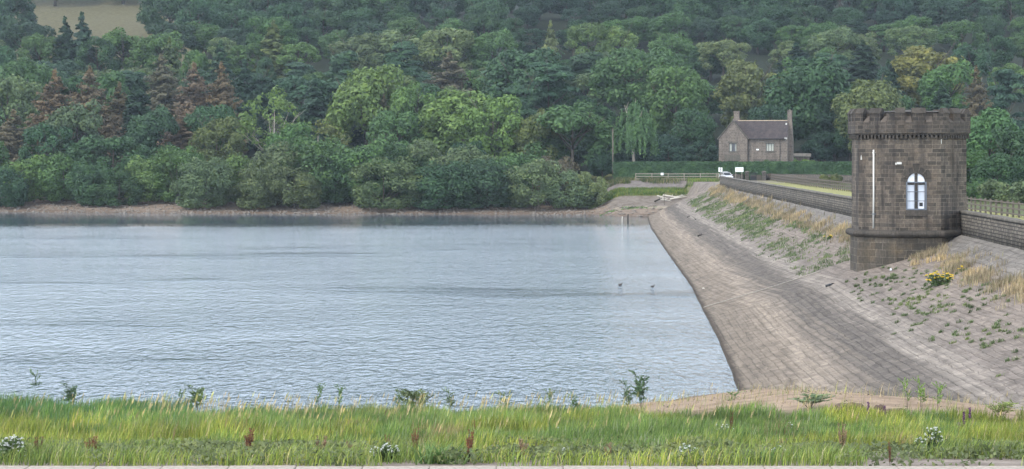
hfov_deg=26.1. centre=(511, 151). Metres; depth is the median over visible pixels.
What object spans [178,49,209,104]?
broadleaf tree
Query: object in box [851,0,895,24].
broadleaf tree
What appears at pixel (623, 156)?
broadleaf tree
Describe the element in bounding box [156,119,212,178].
dying conifer
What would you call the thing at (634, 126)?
weeping willow tree
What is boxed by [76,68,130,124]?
broadleaf tree
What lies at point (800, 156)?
stone shed
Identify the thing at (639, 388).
willow sapling
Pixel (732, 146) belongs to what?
window
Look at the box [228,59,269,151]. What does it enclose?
conifer tree
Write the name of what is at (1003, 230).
parapet wall
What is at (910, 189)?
window
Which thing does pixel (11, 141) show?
dying conifer
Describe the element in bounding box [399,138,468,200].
willow
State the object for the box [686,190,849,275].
slope weeds
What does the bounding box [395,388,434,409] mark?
willow sapling
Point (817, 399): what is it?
willow sapling
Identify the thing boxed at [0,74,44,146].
broadleaf tree
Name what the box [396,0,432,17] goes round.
broadleaf tree
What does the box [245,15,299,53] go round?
broadleaf tree
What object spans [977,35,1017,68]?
broadleaf tree
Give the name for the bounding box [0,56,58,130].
broadleaf tree
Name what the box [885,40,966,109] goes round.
broadleaf tree
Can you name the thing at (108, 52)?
broadleaf tree
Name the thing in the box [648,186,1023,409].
dam slope
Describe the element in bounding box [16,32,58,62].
broadleaf tree
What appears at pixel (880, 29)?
broadleaf tree
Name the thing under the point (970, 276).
dry grass
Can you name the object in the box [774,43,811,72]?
conifer tree
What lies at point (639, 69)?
broadleaf tree
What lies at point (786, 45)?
broadleaf tree
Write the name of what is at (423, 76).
broadleaf tree
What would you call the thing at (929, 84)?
broadleaf tree
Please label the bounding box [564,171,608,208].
willow
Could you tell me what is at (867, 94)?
broadleaf tree
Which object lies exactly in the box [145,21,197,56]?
broadleaf tree
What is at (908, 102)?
broadleaf tree
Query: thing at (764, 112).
broadleaf tree
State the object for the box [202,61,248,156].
dying conifer
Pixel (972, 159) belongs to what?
broadleaf tree
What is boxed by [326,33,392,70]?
broadleaf tree
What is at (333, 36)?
broadleaf tree
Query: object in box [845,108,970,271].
valve tower
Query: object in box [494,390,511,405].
willow sapling
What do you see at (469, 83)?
broadleaf tree
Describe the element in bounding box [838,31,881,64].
broadleaf tree
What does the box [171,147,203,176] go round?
broadleaf tree
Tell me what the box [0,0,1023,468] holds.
ground
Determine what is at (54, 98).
dying conifer
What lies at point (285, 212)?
shore stones
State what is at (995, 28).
broadleaf tree
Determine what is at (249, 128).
broadleaf tree
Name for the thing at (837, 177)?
bush
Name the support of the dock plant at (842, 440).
on the ground at (104, 16)
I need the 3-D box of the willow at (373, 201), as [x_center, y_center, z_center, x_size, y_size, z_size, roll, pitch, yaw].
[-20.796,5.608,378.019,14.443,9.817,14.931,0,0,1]
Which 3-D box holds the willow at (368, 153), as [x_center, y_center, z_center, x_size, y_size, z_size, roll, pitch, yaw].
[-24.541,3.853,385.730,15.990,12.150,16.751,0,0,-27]
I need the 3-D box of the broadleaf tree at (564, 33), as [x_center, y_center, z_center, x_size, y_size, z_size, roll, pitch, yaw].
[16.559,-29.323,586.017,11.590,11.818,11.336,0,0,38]
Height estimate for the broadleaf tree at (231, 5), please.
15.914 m
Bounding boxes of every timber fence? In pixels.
[635,173,716,180]
[770,173,1023,217]
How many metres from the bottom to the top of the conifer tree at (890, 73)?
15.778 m
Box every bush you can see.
[793,158,815,161]
[819,173,842,184]
[966,181,983,201]
[976,179,1023,203]
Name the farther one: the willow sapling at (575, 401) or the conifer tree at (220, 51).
the conifer tree at (220, 51)
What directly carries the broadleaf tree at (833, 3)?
on the ground at (104, 16)
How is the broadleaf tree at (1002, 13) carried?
on the ground at (104, 16)
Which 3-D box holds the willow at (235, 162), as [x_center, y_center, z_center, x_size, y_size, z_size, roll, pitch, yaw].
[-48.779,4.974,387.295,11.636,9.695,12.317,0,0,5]
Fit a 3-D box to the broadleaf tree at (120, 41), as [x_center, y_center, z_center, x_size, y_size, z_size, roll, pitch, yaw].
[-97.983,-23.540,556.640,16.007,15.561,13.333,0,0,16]
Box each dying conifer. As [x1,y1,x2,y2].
[0,109,44,181]
[18,68,75,168]
[41,65,125,168]
[103,81,126,136]
[142,53,189,137]
[149,61,212,150]
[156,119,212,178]
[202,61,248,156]
[366,94,396,148]
[422,51,472,91]
[962,65,995,153]
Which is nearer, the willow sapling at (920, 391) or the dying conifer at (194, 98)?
the willow sapling at (920, 391)
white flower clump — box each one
[0,435,26,461]
[369,442,399,461]
[674,443,690,458]
[680,444,700,460]
[717,424,733,431]
[919,427,943,452]
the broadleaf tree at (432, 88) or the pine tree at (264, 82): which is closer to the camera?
the broadleaf tree at (432, 88)
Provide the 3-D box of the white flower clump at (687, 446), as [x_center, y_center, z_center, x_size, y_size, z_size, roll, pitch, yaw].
[2.930,4.935,36.045,0.430,0.312,0.329,0,0,0]
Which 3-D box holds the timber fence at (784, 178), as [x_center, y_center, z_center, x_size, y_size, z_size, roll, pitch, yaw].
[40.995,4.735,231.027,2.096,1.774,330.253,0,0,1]
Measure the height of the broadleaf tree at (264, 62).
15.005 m
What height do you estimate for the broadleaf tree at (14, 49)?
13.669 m
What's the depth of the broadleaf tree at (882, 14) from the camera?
616.25 m
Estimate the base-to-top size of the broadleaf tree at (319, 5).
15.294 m
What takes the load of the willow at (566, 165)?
on the ground at (104, 16)
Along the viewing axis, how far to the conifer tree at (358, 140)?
434.04 m
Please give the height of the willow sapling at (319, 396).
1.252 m
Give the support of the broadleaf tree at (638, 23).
on the ground at (104, 16)
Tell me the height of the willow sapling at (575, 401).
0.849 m
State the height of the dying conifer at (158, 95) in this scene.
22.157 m
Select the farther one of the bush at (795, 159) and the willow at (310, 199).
the bush at (795, 159)
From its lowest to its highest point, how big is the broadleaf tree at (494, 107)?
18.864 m
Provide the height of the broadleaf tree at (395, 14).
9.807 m
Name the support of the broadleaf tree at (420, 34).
on the ground at (104, 16)
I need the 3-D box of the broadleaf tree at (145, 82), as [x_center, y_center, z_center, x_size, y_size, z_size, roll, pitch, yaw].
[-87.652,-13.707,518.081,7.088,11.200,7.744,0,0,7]
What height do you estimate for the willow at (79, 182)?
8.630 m
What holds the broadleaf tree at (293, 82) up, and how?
on the ground at (104, 16)
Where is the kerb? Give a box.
[0,465,1023,468]
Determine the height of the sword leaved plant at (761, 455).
0.240 m
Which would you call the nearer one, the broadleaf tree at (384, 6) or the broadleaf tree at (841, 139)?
the broadleaf tree at (841, 139)
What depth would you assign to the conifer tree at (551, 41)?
551.53 m
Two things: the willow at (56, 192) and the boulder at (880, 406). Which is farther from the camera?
the willow at (56, 192)
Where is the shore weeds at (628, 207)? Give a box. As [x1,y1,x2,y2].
[602,206,656,214]
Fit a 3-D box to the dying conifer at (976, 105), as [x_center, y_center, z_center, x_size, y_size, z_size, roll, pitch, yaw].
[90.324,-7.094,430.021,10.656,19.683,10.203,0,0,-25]
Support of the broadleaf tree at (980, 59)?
on the ground at (104, 16)
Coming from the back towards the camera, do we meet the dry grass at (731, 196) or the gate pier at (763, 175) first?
the gate pier at (763, 175)
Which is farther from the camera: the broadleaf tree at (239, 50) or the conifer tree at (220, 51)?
the broadleaf tree at (239, 50)
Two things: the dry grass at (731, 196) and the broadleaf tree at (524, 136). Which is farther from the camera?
the broadleaf tree at (524, 136)
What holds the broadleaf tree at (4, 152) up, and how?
on the ground at (104, 16)
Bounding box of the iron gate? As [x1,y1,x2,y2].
[750,172,756,180]
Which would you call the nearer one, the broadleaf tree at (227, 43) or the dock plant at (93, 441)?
the dock plant at (93, 441)
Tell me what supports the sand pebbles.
on the ground at (104, 16)
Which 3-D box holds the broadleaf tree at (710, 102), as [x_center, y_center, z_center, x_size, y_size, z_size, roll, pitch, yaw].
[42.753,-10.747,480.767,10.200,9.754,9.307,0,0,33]
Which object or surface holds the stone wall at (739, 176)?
on the ground at (104, 16)
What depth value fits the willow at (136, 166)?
389.54 m
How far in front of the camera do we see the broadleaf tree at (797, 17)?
604.70 m
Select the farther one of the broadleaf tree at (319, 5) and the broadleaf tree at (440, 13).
the broadleaf tree at (319, 5)
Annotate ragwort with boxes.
[923,271,953,286]
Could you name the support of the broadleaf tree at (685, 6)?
on the ground at (104, 16)
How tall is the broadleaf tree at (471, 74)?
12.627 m
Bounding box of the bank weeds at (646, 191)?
[589,177,718,208]
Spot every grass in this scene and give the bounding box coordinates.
[0,391,1023,454]
[0,427,1023,466]
[1,382,1023,434]
[708,184,851,248]
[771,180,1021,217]
[904,241,1023,309]
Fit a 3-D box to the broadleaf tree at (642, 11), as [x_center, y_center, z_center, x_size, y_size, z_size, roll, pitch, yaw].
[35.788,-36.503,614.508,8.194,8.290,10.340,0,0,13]
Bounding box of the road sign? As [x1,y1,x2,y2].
[735,167,742,171]
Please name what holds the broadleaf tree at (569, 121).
on the ground at (104, 16)
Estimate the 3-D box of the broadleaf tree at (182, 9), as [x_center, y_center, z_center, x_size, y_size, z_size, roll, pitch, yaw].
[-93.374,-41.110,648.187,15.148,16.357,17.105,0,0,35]
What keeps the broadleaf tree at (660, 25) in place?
on the ground at (104, 16)
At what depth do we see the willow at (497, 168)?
373.44 m
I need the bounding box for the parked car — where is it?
[719,172,732,177]
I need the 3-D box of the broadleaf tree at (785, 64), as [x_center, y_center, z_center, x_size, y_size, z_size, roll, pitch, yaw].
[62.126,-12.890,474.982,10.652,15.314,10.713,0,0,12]
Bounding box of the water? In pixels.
[0,212,737,412]
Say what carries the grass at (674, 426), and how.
on the ground at (104, 16)
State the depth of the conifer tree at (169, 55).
514.17 m
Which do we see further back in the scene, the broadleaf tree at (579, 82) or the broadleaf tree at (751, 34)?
the broadleaf tree at (751, 34)
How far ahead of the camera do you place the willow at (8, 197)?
388.91 m
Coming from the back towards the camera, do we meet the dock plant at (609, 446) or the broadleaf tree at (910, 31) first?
the broadleaf tree at (910, 31)
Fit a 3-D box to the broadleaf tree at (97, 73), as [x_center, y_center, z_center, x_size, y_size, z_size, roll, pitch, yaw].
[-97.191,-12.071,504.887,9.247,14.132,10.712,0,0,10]
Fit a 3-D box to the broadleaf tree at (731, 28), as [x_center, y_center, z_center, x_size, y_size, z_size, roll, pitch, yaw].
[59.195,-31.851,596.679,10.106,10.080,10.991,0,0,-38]
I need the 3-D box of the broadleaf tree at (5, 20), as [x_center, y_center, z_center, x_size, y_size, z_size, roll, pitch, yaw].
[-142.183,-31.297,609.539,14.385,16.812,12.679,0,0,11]
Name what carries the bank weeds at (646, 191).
on the ground at (104, 16)
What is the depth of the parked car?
388.54 m
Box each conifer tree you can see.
[52,15,73,63]
[61,12,101,77]
[117,73,162,163]
[149,36,180,102]
[206,40,238,105]
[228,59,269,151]
[250,20,291,78]
[297,74,335,143]
[346,78,373,153]
[541,20,560,60]
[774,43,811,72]
[845,40,880,87]
[879,59,910,109]
[928,81,956,110]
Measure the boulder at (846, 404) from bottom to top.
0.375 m
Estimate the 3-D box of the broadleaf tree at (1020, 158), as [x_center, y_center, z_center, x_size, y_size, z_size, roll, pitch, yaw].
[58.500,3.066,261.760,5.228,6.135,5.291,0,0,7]
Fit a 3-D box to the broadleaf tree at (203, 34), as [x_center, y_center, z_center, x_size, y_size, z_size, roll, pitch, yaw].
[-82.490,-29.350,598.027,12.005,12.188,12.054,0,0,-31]
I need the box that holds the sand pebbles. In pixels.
[643,389,941,408]
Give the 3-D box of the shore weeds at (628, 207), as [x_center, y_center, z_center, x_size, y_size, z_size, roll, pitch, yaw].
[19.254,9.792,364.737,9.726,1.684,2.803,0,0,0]
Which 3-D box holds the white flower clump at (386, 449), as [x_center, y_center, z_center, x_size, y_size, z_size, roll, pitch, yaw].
[-2.057,4.917,36.072,0.565,0.373,0.442,0,0,0]
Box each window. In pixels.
[729,143,736,151]
[766,143,773,150]
[906,174,926,209]
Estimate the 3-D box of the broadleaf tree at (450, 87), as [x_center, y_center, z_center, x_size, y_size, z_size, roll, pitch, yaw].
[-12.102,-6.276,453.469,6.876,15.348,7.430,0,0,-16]
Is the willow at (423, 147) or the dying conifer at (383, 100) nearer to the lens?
the willow at (423, 147)
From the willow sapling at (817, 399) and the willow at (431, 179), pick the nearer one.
the willow sapling at (817, 399)
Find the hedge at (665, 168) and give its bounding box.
[612,161,851,179]
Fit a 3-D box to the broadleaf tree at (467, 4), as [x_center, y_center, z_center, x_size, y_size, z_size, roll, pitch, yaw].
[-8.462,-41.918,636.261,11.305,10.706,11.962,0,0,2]
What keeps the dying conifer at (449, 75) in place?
on the ground at (104, 16)
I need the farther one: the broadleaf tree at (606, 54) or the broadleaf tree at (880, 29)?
the broadleaf tree at (880, 29)
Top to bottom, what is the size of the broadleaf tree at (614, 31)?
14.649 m
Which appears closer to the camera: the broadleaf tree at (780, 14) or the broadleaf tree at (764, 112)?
the broadleaf tree at (764, 112)
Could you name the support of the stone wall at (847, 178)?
on the ground at (104, 16)
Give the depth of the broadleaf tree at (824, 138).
423.66 m
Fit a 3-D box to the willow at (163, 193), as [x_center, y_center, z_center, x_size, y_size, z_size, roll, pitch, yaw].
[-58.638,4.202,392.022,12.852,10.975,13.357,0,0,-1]
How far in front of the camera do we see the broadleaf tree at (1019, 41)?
547.11 m
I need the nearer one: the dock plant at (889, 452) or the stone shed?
the dock plant at (889, 452)
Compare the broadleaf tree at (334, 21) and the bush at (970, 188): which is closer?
the bush at (970, 188)
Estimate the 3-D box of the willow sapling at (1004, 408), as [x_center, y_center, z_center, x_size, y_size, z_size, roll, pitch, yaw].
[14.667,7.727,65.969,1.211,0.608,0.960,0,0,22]
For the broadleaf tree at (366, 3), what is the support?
on the ground at (104, 16)
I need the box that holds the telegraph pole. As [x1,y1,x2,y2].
[611,129,614,177]
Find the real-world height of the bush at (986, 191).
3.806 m
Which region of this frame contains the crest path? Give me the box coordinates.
[714,182,1023,219]
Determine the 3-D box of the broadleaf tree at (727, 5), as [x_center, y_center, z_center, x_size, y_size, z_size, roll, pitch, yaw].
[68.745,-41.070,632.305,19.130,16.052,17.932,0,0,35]
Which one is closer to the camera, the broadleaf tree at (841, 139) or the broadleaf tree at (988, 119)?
the broadleaf tree at (988, 119)
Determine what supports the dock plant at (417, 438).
on the ground at (104, 16)
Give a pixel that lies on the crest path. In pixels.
(840, 192)
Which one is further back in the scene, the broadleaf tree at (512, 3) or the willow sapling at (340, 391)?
the broadleaf tree at (512, 3)
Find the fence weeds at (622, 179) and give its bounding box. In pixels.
[600,176,719,188]
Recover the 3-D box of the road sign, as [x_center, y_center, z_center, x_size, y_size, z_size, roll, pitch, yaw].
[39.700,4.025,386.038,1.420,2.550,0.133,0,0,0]
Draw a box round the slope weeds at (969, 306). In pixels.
[845,258,1023,376]
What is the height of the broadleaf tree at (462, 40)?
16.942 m
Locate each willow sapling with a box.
[30,367,41,384]
[60,382,79,403]
[176,389,186,406]
[185,384,207,412]
[314,383,325,404]
[334,383,343,406]
[392,390,405,405]
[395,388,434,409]
[443,387,454,409]
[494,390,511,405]
[543,388,555,403]
[566,392,579,407]
[619,377,632,406]
[628,369,649,412]
[726,390,744,400]
[789,391,835,407]
[897,377,911,409]
[912,375,927,406]
[932,381,945,409]
[983,400,1021,416]
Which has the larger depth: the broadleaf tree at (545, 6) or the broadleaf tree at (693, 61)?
the broadleaf tree at (545, 6)
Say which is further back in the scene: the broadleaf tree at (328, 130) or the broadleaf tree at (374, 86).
the broadleaf tree at (374, 86)
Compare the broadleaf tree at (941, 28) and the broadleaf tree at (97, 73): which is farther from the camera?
the broadleaf tree at (941, 28)
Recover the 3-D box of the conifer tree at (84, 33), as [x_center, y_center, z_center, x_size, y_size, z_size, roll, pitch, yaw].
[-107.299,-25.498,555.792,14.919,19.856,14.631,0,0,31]
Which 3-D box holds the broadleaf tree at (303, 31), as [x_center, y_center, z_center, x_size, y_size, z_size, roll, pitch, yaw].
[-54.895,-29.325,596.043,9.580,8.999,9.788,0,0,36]
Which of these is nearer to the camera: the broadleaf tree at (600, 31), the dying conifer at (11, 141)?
the dying conifer at (11, 141)
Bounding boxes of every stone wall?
[730,174,743,178]
[766,174,851,182]
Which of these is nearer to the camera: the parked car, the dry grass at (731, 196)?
the dry grass at (731, 196)
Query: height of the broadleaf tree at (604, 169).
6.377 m
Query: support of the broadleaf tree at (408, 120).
on the ground at (104, 16)
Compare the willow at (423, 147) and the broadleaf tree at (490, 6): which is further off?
the broadleaf tree at (490, 6)
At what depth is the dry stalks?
74.22 m
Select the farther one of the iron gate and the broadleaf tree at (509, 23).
the broadleaf tree at (509, 23)
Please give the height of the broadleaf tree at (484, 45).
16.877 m
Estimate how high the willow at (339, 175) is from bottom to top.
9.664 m
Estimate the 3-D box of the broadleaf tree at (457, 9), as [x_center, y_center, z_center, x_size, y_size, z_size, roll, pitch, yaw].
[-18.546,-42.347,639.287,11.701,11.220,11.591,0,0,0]
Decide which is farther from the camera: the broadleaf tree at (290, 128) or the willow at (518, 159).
the broadleaf tree at (290, 128)
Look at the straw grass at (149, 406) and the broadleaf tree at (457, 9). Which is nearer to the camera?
the straw grass at (149, 406)
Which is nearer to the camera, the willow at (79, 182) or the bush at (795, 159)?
the willow at (79, 182)
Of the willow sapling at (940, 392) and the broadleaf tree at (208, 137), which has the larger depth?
the broadleaf tree at (208, 137)
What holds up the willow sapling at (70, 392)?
on the ground at (104, 16)
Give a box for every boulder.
[835,402,866,410]
[874,404,883,412]
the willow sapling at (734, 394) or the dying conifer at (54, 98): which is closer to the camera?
the willow sapling at (734, 394)
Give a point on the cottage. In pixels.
(751, 140)
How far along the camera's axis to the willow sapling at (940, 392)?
66.26 m
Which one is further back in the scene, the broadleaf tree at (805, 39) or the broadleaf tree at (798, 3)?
the broadleaf tree at (798, 3)
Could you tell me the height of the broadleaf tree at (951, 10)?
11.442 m
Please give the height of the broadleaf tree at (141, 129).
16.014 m
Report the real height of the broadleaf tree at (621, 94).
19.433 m
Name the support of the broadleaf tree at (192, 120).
on the ground at (104, 16)
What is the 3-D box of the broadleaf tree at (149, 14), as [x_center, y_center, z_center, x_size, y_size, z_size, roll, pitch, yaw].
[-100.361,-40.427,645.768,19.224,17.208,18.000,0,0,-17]
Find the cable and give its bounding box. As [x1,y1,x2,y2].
[704,271,820,307]
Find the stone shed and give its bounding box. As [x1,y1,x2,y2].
[794,153,810,160]
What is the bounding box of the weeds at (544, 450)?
[0,434,1023,465]
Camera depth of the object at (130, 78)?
486.78 m
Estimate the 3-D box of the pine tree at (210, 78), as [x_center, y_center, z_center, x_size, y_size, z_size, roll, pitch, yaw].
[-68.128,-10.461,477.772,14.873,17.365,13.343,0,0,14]
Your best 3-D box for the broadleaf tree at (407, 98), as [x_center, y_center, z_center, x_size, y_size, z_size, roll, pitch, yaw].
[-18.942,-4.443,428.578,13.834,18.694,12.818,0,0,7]
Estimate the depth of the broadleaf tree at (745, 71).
452.10 m
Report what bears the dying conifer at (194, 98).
on the ground at (104, 16)
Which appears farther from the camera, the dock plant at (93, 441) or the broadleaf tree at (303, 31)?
the broadleaf tree at (303, 31)
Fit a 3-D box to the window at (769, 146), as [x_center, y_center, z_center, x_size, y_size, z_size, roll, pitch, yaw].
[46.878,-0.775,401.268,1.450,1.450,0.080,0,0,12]
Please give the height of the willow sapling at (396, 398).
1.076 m
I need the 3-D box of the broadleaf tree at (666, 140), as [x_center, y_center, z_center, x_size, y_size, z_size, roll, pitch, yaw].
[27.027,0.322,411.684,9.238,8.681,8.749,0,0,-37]
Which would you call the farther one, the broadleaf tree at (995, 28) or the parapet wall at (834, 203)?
the broadleaf tree at (995, 28)
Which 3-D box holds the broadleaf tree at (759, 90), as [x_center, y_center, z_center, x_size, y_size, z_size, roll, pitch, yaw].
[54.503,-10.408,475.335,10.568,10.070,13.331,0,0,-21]
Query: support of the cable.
on the dam slope
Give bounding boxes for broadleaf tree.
[0,0,37,39]
[0,15,20,48]
[0,20,56,61]
[0,45,16,65]
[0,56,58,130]
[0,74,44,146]
[0,141,10,183]
[1,26,21,51]
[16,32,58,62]
[18,121,75,171]
[31,58,78,103]
[34,73,102,116]
[45,98,104,165]
[66,133,152,186]
[70,69,102,86]
[74,36,121,71]
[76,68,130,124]
[99,27,150,70]
[100,69,133,95]
[125,104,179,156]
[129,66,158,92]
[132,70,150,99]
[136,0,199,28]
[139,30,183,71]
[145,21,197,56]
[170,0,206,24]
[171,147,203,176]
[174,0,226,53]
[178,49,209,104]
[183,103,237,159]
[187,21,222,57]
[187,111,248,177]
[202,0,255,32]
[207,37,240,77]
[214,27,252,56]
[221,8,266,40]
[225,43,269,83]
[233,85,320,150]
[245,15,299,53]
[246,0,289,17]
[252,56,276,93]
[264,122,313,167]
[265,1,318,41]
[271,74,332,122]
[275,42,321,76]
[279,0,323,16]
[289,117,354,156]
[294,26,324,57]
[295,71,338,98]
[301,6,345,45]
[312,0,362,25]
[317,29,351,58]
[322,62,405,150]
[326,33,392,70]
[340,0,380,19]
[340,7,378,35]
[344,21,396,58]
[363,24,431,77]
[364,0,410,23]
[365,109,427,154]
[383,7,420,32]
[385,13,427,43]
[387,75,416,92]
[387,80,446,142]
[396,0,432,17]
[411,83,458,147]
[413,30,450,65]
[414,72,445,94]
[417,27,482,77]
[417,88,506,159]
[424,7,457,30]
[428,0,464,20]
[436,18,477,53]
[442,85,464,137]
[445,140,486,163]
[455,67,486,91]
[460,88,523,165]
[462,10,500,52]
[463,0,499,15]
[463,0,509,29]
[465,28,518,71]
[466,67,506,93]
[478,46,573,104]
[497,17,526,56]
[500,0,522,18]
[506,108,558,166]
[513,5,541,28]
[518,28,547,53]
[521,0,559,19]
[524,99,613,168]
[533,135,578,160]
[551,0,585,20]
[555,19,595,59]
[559,125,598,172]
[562,72,606,112]
[563,22,614,67]
[567,95,616,124]
[586,44,691,113]
[587,151,619,177]
[588,0,626,24]
[597,19,625,39]
[598,51,617,69]
[600,21,640,53]
[604,144,638,163]
[607,0,644,18]
[618,61,644,88]
[619,16,650,46]
[625,6,653,26]
[635,134,682,161]
[640,0,670,17]
[641,62,714,134]
[646,10,692,40]
[647,32,694,65]
[649,145,687,161]
[661,0,721,28]
[667,106,718,160]
[669,0,717,35]
[684,138,718,161]
[686,16,721,41]
[687,44,727,80]
[694,0,740,29]
[696,39,750,75]
[703,81,728,113]
[710,57,783,127]
[715,15,751,43]
[717,0,780,25]
[719,8,752,37]
[735,18,777,53]
[747,4,794,33]
[747,103,786,120]
[749,83,784,102]
[762,49,852,157]
[767,40,804,69]
[768,0,810,18]
[772,25,804,48]
[781,57,797,97]
[788,5,834,30]
[794,0,838,21]
[797,20,838,45]
[799,134,834,161]
[800,33,817,58]
[805,25,860,59]
[806,112,847,161]
[806,131,844,161]
[817,47,841,67]
[824,0,875,17]
[829,74,905,152]
[829,123,851,161]
[831,6,864,29]
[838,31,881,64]
[839,18,868,35]
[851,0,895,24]
[866,23,898,51]
[872,0,918,24]
[876,66,914,93]
[884,25,938,67]
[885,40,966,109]
[891,15,939,45]
[896,0,921,16]
[897,94,915,109]
[915,0,940,12]
[916,58,980,110]
[919,0,965,25]
[935,19,988,51]
[937,26,962,47]
[949,43,992,87]
[954,0,995,21]
[966,102,1019,182]
[966,148,988,184]
[969,148,1023,193]
[972,15,1006,42]
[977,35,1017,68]
[985,0,1023,32]
[987,63,1023,94]
[988,152,1023,195]
[990,126,1023,195]
[1006,15,1023,37]
[1006,35,1023,68]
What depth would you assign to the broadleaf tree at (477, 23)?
582.40 m
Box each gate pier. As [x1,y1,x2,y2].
[744,171,749,179]
[761,171,766,179]
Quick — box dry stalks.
[599,380,1023,417]
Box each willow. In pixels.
[0,154,65,201]
[0,164,29,207]
[26,151,88,201]
[62,161,118,206]
[97,169,146,205]
[113,154,178,202]
[144,144,209,201]
[168,156,238,208]
[204,152,262,202]
[227,162,285,208]
[233,139,325,202]
[264,166,322,208]
[276,135,351,202]
[311,152,372,203]
[330,139,407,202]
[348,156,426,209]
[365,144,439,200]
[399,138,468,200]
[401,160,479,209]
[429,143,503,201]
[444,158,520,208]
[481,152,546,198]
[502,158,561,208]
[527,155,588,203]
[541,168,599,208]
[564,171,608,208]
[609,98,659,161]
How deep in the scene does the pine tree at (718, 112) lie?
476.68 m
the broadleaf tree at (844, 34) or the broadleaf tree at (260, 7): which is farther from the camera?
the broadleaf tree at (260, 7)
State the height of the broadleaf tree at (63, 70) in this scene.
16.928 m
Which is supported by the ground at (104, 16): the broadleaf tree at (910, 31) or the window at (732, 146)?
the broadleaf tree at (910, 31)
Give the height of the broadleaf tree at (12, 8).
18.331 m
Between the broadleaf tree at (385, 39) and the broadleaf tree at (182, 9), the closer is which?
the broadleaf tree at (385, 39)
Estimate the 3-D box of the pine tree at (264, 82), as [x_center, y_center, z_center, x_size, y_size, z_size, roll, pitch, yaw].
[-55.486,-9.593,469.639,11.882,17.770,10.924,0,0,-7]
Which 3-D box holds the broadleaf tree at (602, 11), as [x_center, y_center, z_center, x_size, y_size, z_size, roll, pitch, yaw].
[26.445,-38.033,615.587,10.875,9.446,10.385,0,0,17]
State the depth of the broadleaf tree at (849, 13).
612.63 m
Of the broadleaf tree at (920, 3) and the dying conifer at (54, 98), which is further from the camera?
the broadleaf tree at (920, 3)
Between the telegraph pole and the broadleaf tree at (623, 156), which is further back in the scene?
the broadleaf tree at (623, 156)
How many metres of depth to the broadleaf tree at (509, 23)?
580.72 m
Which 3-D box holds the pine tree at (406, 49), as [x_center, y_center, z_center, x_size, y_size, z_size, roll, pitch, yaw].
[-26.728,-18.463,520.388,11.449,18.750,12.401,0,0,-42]
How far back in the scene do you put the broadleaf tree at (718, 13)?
634.72 m
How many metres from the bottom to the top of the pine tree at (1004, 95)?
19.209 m
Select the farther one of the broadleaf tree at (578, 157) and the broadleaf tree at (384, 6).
the broadleaf tree at (384, 6)
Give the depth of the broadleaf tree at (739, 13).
610.84 m
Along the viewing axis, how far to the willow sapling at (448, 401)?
83.78 m
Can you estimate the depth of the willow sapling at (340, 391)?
84.29 m
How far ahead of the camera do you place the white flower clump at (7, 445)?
35.98 m
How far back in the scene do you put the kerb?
33.63 m
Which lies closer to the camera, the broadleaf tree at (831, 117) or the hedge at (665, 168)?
the hedge at (665, 168)
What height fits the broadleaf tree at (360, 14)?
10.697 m
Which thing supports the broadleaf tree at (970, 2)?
on the ground at (104, 16)
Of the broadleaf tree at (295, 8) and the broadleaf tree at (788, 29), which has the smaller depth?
the broadleaf tree at (788, 29)
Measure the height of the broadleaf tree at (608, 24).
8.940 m
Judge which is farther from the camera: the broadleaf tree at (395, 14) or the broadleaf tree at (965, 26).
the broadleaf tree at (395, 14)
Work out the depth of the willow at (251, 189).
377.74 m
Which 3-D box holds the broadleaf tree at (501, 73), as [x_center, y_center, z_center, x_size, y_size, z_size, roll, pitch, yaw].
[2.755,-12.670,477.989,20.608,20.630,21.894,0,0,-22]
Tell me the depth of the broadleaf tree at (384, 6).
632.53 m
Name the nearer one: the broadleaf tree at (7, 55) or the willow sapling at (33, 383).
the willow sapling at (33, 383)
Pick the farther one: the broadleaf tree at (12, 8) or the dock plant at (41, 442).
the broadleaf tree at (12, 8)
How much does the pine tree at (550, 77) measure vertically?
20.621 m
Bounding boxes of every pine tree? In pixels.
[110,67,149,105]
[170,65,221,108]
[245,65,276,122]
[279,56,315,109]
[319,79,346,114]
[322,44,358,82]
[382,36,424,84]
[500,78,538,139]
[524,60,580,114]
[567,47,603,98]
[711,84,750,113]
[815,52,851,111]
[982,66,1023,131]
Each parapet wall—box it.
[720,176,851,216]
[960,210,1023,249]
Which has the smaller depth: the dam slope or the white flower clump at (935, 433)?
the white flower clump at (935, 433)
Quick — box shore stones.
[0,201,657,216]
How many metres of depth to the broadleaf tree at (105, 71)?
511.64 m
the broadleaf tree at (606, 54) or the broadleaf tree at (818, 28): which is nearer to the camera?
the broadleaf tree at (606, 54)
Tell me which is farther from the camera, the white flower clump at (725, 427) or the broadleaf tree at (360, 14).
the broadleaf tree at (360, 14)
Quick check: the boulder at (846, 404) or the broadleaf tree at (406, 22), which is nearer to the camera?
the boulder at (846, 404)
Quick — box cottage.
[717,109,793,161]
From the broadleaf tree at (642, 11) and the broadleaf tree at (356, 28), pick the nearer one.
the broadleaf tree at (356, 28)
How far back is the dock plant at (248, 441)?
38.26 m
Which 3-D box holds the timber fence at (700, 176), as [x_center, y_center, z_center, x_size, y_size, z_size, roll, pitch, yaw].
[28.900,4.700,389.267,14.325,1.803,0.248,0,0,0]
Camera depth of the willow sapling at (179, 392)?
83.97 m
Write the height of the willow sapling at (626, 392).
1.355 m
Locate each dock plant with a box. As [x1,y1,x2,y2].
[34,436,43,452]
[85,436,97,448]
[244,428,254,454]
[315,435,326,448]
[411,427,419,449]
[466,429,474,461]
[517,438,528,455]
[603,442,611,459]
[729,411,732,429]
[837,423,846,445]
[888,441,890,461]
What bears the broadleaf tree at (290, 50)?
on the ground at (104, 16)
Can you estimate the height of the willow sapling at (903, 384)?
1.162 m

